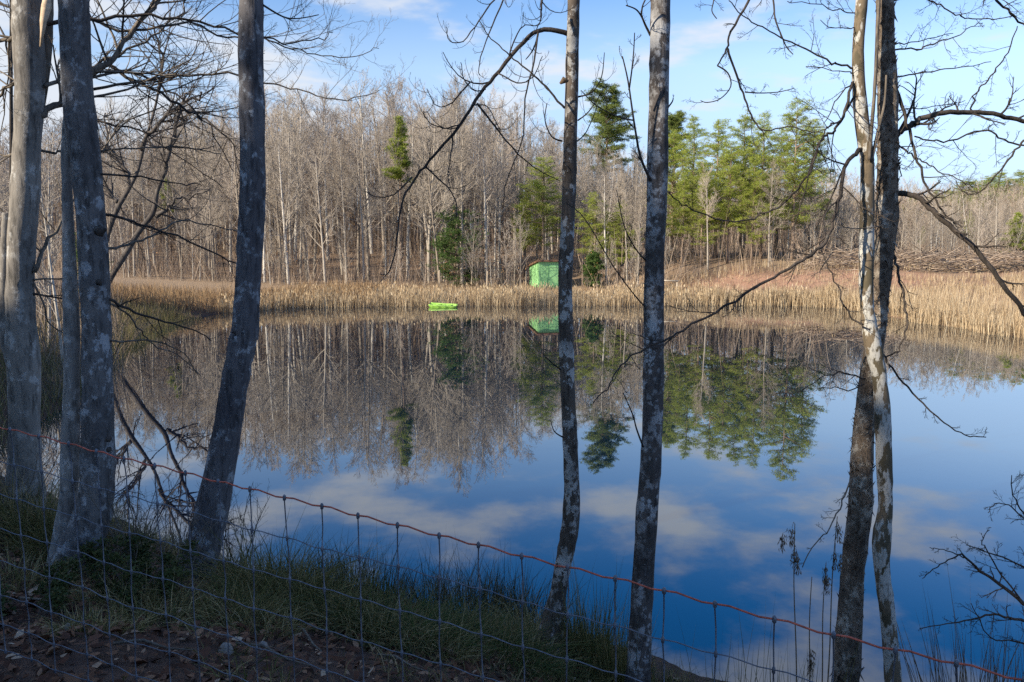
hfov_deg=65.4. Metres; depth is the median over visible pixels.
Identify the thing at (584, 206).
bare tree
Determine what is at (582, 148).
bare tree
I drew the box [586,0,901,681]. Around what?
bare tree
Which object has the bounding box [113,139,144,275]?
bare tree
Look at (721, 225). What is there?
bare tree
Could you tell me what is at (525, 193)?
tree
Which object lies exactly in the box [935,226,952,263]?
bare sapling
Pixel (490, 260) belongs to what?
bare sapling
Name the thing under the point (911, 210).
pine tree
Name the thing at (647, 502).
bare tree
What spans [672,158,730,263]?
pine tree
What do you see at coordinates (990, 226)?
bare sapling
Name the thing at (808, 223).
bare sapling
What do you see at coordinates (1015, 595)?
bare tree
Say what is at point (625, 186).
bare tree
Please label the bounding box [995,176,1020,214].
pine tree
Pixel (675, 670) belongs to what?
reed clump
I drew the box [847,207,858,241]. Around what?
bare sapling
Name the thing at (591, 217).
pine tree
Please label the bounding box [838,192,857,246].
bare sapling
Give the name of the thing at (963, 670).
reed clump
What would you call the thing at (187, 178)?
bare tree
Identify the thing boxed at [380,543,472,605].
rush clump
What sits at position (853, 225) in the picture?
bare sapling
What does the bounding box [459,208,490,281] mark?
bare sapling
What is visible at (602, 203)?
bare tree
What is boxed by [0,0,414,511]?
bare tree
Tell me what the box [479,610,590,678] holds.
grass tussock
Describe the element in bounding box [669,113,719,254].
pine tree
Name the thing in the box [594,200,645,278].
pine tree
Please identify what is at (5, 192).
bare sapling
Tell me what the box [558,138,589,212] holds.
bare tree
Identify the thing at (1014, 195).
bare sapling
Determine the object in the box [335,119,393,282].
bare tree
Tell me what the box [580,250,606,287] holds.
evergreen shrub
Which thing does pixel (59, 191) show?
bare tree
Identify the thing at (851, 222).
bare sapling
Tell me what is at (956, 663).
wire fence
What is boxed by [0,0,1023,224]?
sky
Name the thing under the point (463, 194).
bare tree
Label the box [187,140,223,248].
bare tree
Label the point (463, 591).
rush clump
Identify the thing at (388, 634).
grass tussock
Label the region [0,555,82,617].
leafy shrub
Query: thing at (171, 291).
sedge grass
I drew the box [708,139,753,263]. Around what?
pine tree
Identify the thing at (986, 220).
bare sapling
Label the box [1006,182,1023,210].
pine tree
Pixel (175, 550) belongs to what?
bank grass
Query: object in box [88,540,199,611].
leafy shrub
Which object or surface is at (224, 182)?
bare tree
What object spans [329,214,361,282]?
bare sapling
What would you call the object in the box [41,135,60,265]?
bare tree
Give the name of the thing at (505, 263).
bare sapling
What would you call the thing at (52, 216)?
bare tree
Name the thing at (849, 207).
bare sapling
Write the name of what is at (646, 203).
bare tree
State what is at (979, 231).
bare sapling
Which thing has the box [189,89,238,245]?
bare tree
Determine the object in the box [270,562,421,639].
grass tussock
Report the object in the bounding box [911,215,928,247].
bare sapling
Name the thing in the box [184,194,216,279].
bare sapling
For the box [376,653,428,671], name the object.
fallen stick
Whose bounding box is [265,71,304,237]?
bare tree
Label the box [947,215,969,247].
bare sapling
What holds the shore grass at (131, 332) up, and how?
on the ground at (76, 663)
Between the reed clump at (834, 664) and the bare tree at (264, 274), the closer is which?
the reed clump at (834, 664)
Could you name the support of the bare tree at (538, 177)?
on the ground at (76, 663)
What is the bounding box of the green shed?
[527,260,558,287]
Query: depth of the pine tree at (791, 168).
68.29 m
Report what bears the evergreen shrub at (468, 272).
on the ground at (76, 663)
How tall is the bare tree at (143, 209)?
10.356 m
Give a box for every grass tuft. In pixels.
[0,454,168,541]
[0,483,162,551]
[610,648,730,681]
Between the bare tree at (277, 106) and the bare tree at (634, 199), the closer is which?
the bare tree at (634, 199)
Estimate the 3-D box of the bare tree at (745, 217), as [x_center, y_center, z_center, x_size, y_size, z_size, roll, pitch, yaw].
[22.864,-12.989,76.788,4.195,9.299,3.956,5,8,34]
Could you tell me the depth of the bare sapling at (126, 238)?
63.06 m
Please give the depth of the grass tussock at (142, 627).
4.40 m
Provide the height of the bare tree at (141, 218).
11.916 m
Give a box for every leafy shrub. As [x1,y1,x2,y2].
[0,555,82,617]
[70,532,155,584]
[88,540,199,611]
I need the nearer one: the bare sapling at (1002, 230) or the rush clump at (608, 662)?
the rush clump at (608, 662)
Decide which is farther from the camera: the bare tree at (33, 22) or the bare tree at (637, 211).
the bare tree at (637, 211)
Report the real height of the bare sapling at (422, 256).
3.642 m
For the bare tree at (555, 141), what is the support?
on the ground at (76, 663)
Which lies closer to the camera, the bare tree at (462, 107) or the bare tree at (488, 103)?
the bare tree at (488, 103)
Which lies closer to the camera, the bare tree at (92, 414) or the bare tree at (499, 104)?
the bare tree at (92, 414)
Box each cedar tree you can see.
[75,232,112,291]
[426,205,488,286]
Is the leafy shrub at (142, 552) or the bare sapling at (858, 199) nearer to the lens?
the leafy shrub at (142, 552)
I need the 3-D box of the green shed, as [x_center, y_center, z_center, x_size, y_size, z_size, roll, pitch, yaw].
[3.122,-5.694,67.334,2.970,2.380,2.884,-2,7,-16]
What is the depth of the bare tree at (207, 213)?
73.22 m
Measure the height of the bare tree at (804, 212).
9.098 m
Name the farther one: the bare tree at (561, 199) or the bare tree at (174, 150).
the bare tree at (174, 150)
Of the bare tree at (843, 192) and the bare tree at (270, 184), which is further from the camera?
the bare tree at (843, 192)
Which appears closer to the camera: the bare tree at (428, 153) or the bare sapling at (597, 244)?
the bare sapling at (597, 244)
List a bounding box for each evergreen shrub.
[463,266,482,285]
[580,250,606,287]
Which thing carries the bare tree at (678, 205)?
on the ground at (76, 663)
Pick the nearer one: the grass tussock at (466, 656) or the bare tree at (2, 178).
the grass tussock at (466, 656)
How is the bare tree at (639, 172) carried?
on the ground at (76, 663)
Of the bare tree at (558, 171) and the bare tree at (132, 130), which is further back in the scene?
the bare tree at (132, 130)
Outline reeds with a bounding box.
[215,258,1023,337]
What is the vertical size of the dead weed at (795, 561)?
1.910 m
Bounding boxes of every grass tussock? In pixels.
[0,511,149,563]
[0,544,103,592]
[21,593,171,641]
[63,575,194,611]
[75,564,227,625]
[133,549,318,628]
[157,500,395,608]
[183,582,322,642]
[189,520,392,611]
[214,542,421,627]
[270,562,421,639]
[273,589,460,652]
[359,585,510,666]
[400,571,525,646]
[472,586,596,645]
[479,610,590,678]
[536,605,683,681]
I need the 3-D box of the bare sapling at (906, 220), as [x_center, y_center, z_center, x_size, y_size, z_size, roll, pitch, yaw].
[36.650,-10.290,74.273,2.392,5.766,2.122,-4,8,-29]
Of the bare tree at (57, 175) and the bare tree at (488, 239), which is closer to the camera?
the bare tree at (57, 175)
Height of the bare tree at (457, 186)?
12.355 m
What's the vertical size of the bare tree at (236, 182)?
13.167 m
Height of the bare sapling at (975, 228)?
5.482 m
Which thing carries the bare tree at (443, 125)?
on the ground at (76, 663)
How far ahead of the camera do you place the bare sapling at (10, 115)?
12.16 m
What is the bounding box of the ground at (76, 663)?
[0,227,1023,681]
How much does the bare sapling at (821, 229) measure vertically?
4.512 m
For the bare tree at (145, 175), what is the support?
on the ground at (76, 663)
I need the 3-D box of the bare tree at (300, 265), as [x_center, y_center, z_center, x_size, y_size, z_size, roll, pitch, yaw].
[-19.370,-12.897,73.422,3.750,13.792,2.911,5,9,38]
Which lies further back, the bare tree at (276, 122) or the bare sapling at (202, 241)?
the bare tree at (276, 122)
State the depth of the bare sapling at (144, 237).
65.15 m
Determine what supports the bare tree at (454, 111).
on the ground at (76, 663)
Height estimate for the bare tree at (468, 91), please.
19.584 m
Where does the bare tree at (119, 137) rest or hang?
on the ground at (76, 663)
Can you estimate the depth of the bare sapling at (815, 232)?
70.03 m
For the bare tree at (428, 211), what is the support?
on the ground at (76, 663)
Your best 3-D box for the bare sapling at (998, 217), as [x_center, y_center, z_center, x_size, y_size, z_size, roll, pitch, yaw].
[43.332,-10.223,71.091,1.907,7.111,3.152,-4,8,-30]
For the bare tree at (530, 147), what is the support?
on the ground at (76, 663)
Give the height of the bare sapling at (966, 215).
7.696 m
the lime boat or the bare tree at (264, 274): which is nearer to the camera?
the lime boat
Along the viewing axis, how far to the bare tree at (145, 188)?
92.18 m
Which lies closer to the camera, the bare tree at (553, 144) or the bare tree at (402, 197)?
the bare tree at (402, 197)
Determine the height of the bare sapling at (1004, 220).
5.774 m
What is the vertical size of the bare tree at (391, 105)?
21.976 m
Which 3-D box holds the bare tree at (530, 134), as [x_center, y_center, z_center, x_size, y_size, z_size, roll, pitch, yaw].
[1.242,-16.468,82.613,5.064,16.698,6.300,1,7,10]
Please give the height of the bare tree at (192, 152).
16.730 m
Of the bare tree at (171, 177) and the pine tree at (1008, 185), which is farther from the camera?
the pine tree at (1008, 185)
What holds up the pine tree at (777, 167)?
on the ground at (76, 663)
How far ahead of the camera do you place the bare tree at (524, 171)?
74.14 m
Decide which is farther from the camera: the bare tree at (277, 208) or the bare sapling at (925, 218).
the bare sapling at (925, 218)
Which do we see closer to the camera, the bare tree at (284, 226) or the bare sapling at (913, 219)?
the bare tree at (284, 226)
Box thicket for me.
[0,204,1021,383]
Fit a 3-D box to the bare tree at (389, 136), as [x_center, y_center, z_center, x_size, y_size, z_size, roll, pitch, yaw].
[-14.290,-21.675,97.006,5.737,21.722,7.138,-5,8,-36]
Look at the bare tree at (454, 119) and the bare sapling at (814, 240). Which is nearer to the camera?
the bare sapling at (814, 240)
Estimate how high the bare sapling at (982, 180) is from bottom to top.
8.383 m
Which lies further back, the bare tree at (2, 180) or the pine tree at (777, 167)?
the pine tree at (777, 167)
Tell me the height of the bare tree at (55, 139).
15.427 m
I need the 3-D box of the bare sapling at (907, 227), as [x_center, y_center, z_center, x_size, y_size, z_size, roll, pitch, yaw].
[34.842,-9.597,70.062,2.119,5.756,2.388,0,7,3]
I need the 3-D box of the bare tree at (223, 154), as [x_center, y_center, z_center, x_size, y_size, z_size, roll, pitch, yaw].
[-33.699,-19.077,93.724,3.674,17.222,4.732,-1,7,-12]
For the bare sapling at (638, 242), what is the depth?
62.41 m
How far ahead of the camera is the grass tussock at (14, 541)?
6.48 m
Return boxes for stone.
[218,642,233,654]
[259,641,267,649]
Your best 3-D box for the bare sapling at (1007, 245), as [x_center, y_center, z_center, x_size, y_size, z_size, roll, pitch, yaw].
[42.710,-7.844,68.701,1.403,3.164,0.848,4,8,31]
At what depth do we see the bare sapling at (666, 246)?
64.62 m
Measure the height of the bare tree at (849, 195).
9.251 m
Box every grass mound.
[250,561,553,674]
[370,574,633,681]
[508,642,621,681]
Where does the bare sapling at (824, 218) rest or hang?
on the ground at (76, 663)
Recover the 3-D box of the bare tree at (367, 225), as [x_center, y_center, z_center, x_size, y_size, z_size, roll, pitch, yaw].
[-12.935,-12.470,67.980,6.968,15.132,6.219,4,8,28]
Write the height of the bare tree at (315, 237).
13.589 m
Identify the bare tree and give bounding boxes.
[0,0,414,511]
[0,147,8,201]
[0,158,8,207]
[1,130,47,202]
[41,120,61,254]
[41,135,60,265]
[43,117,61,188]
[45,0,269,575]
[50,118,76,259]
[50,154,61,208]
[97,95,142,228]
[100,107,130,181]
[100,136,148,265]
[101,153,138,261]
[102,102,153,185]
[102,169,125,268]
[103,143,144,268]
[111,143,161,264]
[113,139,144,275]
[127,130,182,244]
[127,151,175,264]
[128,150,163,276]
[129,152,156,242]
[130,95,201,232]
[136,103,169,231]
[137,110,194,205]
[138,163,189,266]
[143,124,190,271]
[152,130,184,233]
[154,105,235,265]
[155,104,203,258]
[159,149,196,264]
[177,142,195,242]
[178,144,234,275]
[180,0,329,579]
[181,160,213,270]
[182,97,228,257]
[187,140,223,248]
[188,163,222,268]
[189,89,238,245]
[189,117,233,257]
[194,152,232,280]
[198,112,239,271]
[204,96,238,216]
[205,111,238,250]
[209,126,267,227]
[210,102,236,248]
[224,132,270,167]
[225,112,269,205]
[226,82,239,157]
[227,137,289,281]
[236,86,279,241]
[264,85,300,250]
[264,127,315,283]
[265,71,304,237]
[265,88,309,263]
[265,93,295,251]
[265,110,292,255]
[265,125,315,276]
[265,143,306,281]
[265,147,287,252]
[266,83,330,252]
[267,103,289,219]
[267,103,329,280]
[283,124,318,272]
[284,79,326,260]
[284,123,358,276]
[290,108,338,238]
[292,138,343,285]
[299,90,339,182]
[301,82,340,259]
[307,84,352,180]
[314,122,355,274]
[320,97,393,275]
[325,138,364,283]
[326,105,392,279]
[326,109,350,245]
[327,66,389,253]
[332,85,419,263]
[335,98,362,193]
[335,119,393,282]
[337,88,367,236]
[339,128,369,210]
[352,67,435,249]
[357,0,615,653]
[364,141,396,278]
[371,74,416,246]
[373,88,404,239]
[374,120,407,247]
[375,91,427,251]
[379,114,417,257]
[381,81,409,224]
[382,79,442,245]
[384,107,443,277]
[385,126,411,271]
[400,105,471,282]
[403,117,466,283]
[405,128,434,269]
[405,129,437,279]
[408,89,481,240]
[409,87,430,229]
[411,104,450,231]
[411,106,453,256]
[411,113,455,275]
[412,116,475,277]
[413,112,487,280]
[416,122,472,271]
[432,102,457,227]
[433,68,478,264]
[433,92,467,203]
[435,147,478,270]
[438,116,481,264]
[439,143,483,273]
[441,123,477,286]
[442,87,475,249]
[446,82,470,138]
[447,79,470,261]
[460,87,497,252]
[460,106,516,283]
[465,111,504,255]
[467,97,517,279]
[467,131,510,236]
[470,70,511,251]
[470,80,518,171]
[470,122,504,249]
[473,103,528,277]
[482,129,507,239]
[485,141,517,282]
[486,96,515,236]
[487,99,534,249]
[489,106,539,255]
[500,101,545,259]
[503,136,542,245]
[506,118,559,214]
[519,138,560,259]
[523,129,560,252]
[526,158,558,259]
[530,128,560,259]
[531,117,561,192]
[539,120,562,160]
[544,118,562,178]
[545,146,562,250]
[548,126,563,214]
[550,166,583,239]
[554,130,581,196]
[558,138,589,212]
[560,122,604,189]
[560,168,587,215]
[567,0,821,681]
[575,149,599,255]
[575,158,603,260]
[575,162,598,262]
[576,149,600,246]
[579,140,603,249]
[579,144,599,210]
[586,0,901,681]
[587,148,608,229]
[589,134,612,244]
[591,165,616,282]
[593,171,616,259]
[595,164,627,210]
[598,168,641,267]
[600,146,632,250]
[601,156,623,207]
[607,173,632,270]
[610,158,638,284]
[620,169,646,276]
[621,138,646,242]
[621,161,646,251]
[624,182,646,288]
[629,150,645,205]
[629,151,645,212]
[630,144,646,229]
[632,177,669,221]
[666,167,680,248]
[667,161,690,255]
[676,165,700,250]
[697,161,722,267]
[718,169,728,254]
[735,166,760,252]
[754,158,791,266]
[765,158,787,261]
[779,163,803,255]
[783,173,823,248]
[815,168,829,212]
[825,164,854,246]
[830,0,1023,681]
[830,174,856,242]
[832,168,859,246]
[919,470,1023,650]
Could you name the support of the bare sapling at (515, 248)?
on the ground at (76, 663)
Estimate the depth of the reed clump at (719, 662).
6.75 m
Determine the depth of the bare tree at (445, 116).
78.88 m
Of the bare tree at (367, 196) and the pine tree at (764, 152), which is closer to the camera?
the pine tree at (764, 152)
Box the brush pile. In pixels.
[783,242,1023,273]
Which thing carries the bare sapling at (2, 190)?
on the ground at (76, 663)
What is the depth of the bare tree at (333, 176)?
71.69 m
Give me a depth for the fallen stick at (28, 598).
4.95 m
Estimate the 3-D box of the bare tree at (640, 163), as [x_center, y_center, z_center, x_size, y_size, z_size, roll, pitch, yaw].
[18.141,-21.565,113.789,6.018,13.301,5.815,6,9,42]
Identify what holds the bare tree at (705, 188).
on the ground at (76, 663)
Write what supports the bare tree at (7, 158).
on the ground at (76, 663)
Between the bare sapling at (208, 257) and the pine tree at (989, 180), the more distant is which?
the pine tree at (989, 180)
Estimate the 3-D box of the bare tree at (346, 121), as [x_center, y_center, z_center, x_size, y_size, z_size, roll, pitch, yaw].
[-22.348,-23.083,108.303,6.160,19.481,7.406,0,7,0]
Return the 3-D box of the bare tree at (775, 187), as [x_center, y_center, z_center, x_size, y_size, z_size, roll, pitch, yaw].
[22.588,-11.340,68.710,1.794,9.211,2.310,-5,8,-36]
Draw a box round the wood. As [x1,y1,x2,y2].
[0,104,1023,254]
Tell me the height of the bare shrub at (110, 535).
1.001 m
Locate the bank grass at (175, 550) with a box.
[0,471,747,681]
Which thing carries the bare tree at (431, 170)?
on the ground at (76, 663)
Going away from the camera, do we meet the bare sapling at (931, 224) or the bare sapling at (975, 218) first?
the bare sapling at (931, 224)
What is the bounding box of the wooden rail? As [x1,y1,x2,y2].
[664,280,678,287]
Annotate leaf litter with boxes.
[0,508,705,681]
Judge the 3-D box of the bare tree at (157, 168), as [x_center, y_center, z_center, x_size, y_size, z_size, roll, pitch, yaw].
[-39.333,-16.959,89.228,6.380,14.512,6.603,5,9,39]
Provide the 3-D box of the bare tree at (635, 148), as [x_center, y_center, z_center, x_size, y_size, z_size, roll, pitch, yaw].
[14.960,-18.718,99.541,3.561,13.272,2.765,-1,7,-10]
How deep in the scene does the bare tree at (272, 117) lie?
84.79 m
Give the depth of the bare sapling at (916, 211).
68.50 m
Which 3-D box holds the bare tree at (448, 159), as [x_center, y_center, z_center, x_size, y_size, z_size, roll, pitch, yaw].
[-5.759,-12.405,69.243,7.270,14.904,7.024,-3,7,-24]
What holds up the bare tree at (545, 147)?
on the ground at (76, 663)
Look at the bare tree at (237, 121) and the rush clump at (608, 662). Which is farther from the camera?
the bare tree at (237, 121)
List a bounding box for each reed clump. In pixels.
[653,621,696,681]
[679,612,760,681]
[696,594,775,681]
[734,602,818,681]
[752,633,861,681]
[797,594,861,681]
[896,559,1023,681]
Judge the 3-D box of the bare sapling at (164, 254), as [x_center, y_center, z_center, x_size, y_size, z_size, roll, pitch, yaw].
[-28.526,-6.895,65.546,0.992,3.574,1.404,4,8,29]
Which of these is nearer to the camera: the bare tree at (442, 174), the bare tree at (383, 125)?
the bare tree at (442, 174)
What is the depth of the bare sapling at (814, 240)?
68.95 m
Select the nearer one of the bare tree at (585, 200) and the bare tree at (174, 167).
the bare tree at (585, 200)
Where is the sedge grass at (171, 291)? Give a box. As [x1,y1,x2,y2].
[56,276,701,313]
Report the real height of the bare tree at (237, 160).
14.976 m
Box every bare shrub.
[0,432,59,512]
[1,355,80,401]
[70,470,224,583]
[104,435,188,552]
[111,297,161,349]
[196,445,269,570]
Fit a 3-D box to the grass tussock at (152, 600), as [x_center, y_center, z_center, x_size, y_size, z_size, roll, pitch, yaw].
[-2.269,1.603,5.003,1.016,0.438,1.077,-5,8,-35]
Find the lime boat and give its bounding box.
[428,302,457,307]
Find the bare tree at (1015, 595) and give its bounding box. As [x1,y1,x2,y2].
[919,470,1023,650]
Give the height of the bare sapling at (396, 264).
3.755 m
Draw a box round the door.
[548,265,557,286]
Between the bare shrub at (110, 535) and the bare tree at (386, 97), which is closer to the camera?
the bare shrub at (110, 535)
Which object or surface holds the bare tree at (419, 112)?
on the ground at (76, 663)
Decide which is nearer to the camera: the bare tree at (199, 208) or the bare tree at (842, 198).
the bare tree at (199, 208)
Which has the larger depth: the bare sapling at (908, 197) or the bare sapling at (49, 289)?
the bare sapling at (908, 197)
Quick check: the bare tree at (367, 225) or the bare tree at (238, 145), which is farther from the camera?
the bare tree at (238, 145)
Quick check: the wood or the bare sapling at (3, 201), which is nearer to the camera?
the bare sapling at (3, 201)
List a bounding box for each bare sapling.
[0,125,8,237]
[0,125,74,367]
[0,150,47,300]
[0,156,61,264]
[0,171,42,231]
[0,173,8,209]
[1,114,75,344]
[7,0,12,453]
[36,228,56,300]
[105,194,122,264]
[107,205,130,277]
[107,210,126,258]
[110,199,136,273]
[112,209,141,276]
[131,206,156,276]
[157,236,172,277]
[167,194,203,278]
[171,200,203,280]
[180,216,205,273]
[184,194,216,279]
[190,206,216,278]
[201,238,217,273]
[262,225,271,284]
[265,226,283,277]
[265,227,283,278]
[275,240,293,283]
[294,194,318,281]
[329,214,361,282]
[332,219,362,281]
[376,214,401,280]
[388,245,404,284]
[418,250,429,279]
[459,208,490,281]
[463,233,480,283]
[469,235,485,286]
[484,244,497,283]
[493,220,519,289]
[502,219,525,286]
[506,204,538,282]
[589,231,603,265]
[604,237,616,287]
[623,242,640,276]
[626,205,645,286]
[664,229,670,268]
[787,195,820,261]
[796,197,817,251]
[799,195,825,240]
[801,195,829,255]
[808,212,819,252]
[818,194,834,250]
[818,213,832,240]
[820,193,833,250]
[830,215,847,247]
[833,211,852,254]
[834,202,846,248]
[837,199,858,246]
[838,185,857,243]
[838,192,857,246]
[838,200,857,242]
[841,217,858,263]
[842,212,856,247]
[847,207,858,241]
[851,177,859,240]
[896,216,908,250]
[897,199,913,247]
[897,210,907,245]
[897,215,921,249]
[899,177,919,226]
[899,199,922,251]
[902,198,933,257]
[902,201,925,252]
[903,202,933,263]
[909,188,937,243]
[910,229,929,254]
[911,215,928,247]
[914,195,941,251]
[919,180,934,229]
[922,198,943,250]
[927,188,963,245]
[929,194,963,251]
[929,201,950,249]
[934,200,949,246]
[934,203,951,244]
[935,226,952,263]
[940,198,960,251]
[943,185,973,242]
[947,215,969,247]
[949,234,959,258]
[951,185,981,251]
[960,189,981,252]
[963,181,995,248]
[963,192,986,252]
[967,211,982,243]
[971,221,990,244]
[972,176,1006,251]
[972,178,993,245]
[972,215,987,244]
[973,188,1000,249]
[977,187,1014,244]
[980,200,1000,251]
[982,205,1001,248]
[984,214,1005,252]
[990,187,1007,243]
[990,210,1011,253]
[992,178,1013,220]
[992,207,1004,239]
[992,212,1008,252]
[994,199,1013,232]
[996,203,1014,245]
[1000,176,1022,230]
[1003,236,1014,258]
[1004,187,1023,226]
[1011,181,1023,209]
[1013,208,1023,249]
[1014,192,1023,256]
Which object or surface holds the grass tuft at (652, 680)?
on the ground at (76, 663)
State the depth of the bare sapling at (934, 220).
73.28 m
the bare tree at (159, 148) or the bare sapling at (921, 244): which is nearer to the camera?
the bare sapling at (921, 244)
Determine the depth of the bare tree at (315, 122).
107.07 m
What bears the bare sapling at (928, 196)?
on the ground at (76, 663)
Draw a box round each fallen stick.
[17,596,82,616]
[113,638,192,650]
[292,623,325,654]
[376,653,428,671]
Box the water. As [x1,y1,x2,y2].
[0,304,1023,681]
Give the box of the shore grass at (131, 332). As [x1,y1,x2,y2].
[0,291,202,448]
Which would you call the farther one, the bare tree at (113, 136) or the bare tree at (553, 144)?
the bare tree at (553, 144)
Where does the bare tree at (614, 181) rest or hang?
on the ground at (76, 663)
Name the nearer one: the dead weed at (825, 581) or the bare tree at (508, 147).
the dead weed at (825, 581)
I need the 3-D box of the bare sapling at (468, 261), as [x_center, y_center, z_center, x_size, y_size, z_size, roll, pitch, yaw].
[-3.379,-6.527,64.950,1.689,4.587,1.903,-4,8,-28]
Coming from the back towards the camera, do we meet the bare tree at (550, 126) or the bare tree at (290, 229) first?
the bare tree at (550, 126)
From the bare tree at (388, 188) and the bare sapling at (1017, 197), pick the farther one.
the bare sapling at (1017, 197)
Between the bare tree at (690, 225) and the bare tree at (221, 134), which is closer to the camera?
the bare tree at (690, 225)
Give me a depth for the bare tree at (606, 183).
93.30 m
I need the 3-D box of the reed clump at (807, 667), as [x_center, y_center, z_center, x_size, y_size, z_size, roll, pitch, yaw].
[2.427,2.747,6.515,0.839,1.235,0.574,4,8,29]
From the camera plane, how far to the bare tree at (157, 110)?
109.71 m
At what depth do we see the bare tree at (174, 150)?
94.70 m
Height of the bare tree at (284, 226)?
12.853 m
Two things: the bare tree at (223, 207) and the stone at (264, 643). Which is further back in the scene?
the bare tree at (223, 207)
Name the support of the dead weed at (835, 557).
on the ground at (76, 663)
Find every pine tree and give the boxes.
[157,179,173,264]
[381,115,416,281]
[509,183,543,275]
[511,156,576,259]
[574,192,622,260]
[577,77,641,202]
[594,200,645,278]
[645,130,700,258]
[667,173,703,262]
[668,110,690,241]
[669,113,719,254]
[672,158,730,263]
[675,118,758,257]
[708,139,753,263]
[712,110,777,254]
[732,152,778,263]
[735,109,790,258]
[753,130,806,253]
[759,97,835,260]
[783,119,838,250]
[899,199,927,226]
[941,178,982,226]
[946,179,996,219]
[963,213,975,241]
[968,174,1010,216]
[977,169,1021,202]
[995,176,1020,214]
[996,212,1023,253]
[1003,169,1023,194]
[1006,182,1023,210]
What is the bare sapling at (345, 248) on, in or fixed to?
on the ground at (76, 663)
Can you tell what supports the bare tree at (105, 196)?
on the ground at (76, 663)
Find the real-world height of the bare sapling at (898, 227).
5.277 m
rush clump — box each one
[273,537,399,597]
[292,517,427,602]
[357,547,447,601]
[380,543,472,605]
[400,530,501,609]
[412,531,544,616]
[447,544,549,620]
[454,549,587,624]
[541,557,629,666]
[547,544,666,679]
[572,565,659,681]
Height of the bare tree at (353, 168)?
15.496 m
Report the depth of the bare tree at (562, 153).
92.21 m
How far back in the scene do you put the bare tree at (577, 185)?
77.20 m
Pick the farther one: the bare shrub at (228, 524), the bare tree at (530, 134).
the bare tree at (530, 134)
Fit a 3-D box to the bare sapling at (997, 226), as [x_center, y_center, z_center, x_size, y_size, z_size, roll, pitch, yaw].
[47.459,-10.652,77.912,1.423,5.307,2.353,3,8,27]
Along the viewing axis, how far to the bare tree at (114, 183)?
67.87 m
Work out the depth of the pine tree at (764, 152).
69.43 m
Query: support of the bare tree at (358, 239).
on the ground at (76, 663)
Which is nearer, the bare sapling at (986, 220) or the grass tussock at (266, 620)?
the grass tussock at (266, 620)
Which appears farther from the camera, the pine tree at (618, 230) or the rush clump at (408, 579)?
the pine tree at (618, 230)
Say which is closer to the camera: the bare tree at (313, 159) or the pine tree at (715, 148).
the pine tree at (715, 148)
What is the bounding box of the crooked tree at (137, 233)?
[61,1,234,283]
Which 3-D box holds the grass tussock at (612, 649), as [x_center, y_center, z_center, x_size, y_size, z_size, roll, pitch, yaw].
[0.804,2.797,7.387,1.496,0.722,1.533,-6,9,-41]
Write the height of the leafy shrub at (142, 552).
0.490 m
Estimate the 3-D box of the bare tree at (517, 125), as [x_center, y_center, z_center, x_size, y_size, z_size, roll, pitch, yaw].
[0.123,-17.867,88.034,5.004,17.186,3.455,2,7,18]
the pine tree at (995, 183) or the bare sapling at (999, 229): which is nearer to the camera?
the bare sapling at (999, 229)
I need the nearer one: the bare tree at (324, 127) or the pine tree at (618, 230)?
the pine tree at (618, 230)
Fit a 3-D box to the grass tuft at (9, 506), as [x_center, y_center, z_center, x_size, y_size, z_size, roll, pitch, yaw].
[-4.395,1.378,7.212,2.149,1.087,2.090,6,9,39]
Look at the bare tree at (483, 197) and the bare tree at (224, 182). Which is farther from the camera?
the bare tree at (224, 182)
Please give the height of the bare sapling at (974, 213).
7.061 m
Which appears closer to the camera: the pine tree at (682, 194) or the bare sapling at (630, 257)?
the bare sapling at (630, 257)
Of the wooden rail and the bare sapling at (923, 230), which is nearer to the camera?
the wooden rail
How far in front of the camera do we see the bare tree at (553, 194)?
90.21 m
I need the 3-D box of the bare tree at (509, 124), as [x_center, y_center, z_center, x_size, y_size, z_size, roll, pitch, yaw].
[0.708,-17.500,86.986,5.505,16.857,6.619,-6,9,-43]
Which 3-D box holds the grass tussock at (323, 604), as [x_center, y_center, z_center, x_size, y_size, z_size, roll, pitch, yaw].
[-1.530,1.848,5.879,1.596,0.689,1.619,4,8,28]
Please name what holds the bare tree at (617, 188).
on the ground at (76, 663)
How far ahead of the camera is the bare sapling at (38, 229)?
41.30 m
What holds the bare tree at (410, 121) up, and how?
on the ground at (76, 663)
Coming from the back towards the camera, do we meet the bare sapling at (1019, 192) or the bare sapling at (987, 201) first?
the bare sapling at (1019, 192)
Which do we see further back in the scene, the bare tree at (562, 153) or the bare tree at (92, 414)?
the bare tree at (562, 153)
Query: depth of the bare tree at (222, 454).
6.42 m
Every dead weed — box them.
[777,522,801,681]
[806,577,815,679]
[822,565,831,681]
[827,516,846,681]
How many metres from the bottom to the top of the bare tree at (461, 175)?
13.783 m
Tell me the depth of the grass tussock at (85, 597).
5.13 m
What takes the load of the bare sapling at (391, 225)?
on the ground at (76, 663)
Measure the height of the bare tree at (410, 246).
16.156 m
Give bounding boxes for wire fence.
[0,427,1023,681]
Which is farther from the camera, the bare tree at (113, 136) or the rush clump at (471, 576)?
the bare tree at (113, 136)
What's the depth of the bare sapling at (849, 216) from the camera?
73.24 m
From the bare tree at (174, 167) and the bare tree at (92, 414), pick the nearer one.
the bare tree at (92, 414)
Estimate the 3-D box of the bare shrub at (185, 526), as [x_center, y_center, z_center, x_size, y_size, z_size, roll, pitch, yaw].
[-2.668,1.443,5.960,1.247,0.976,0.978,0,7,0]

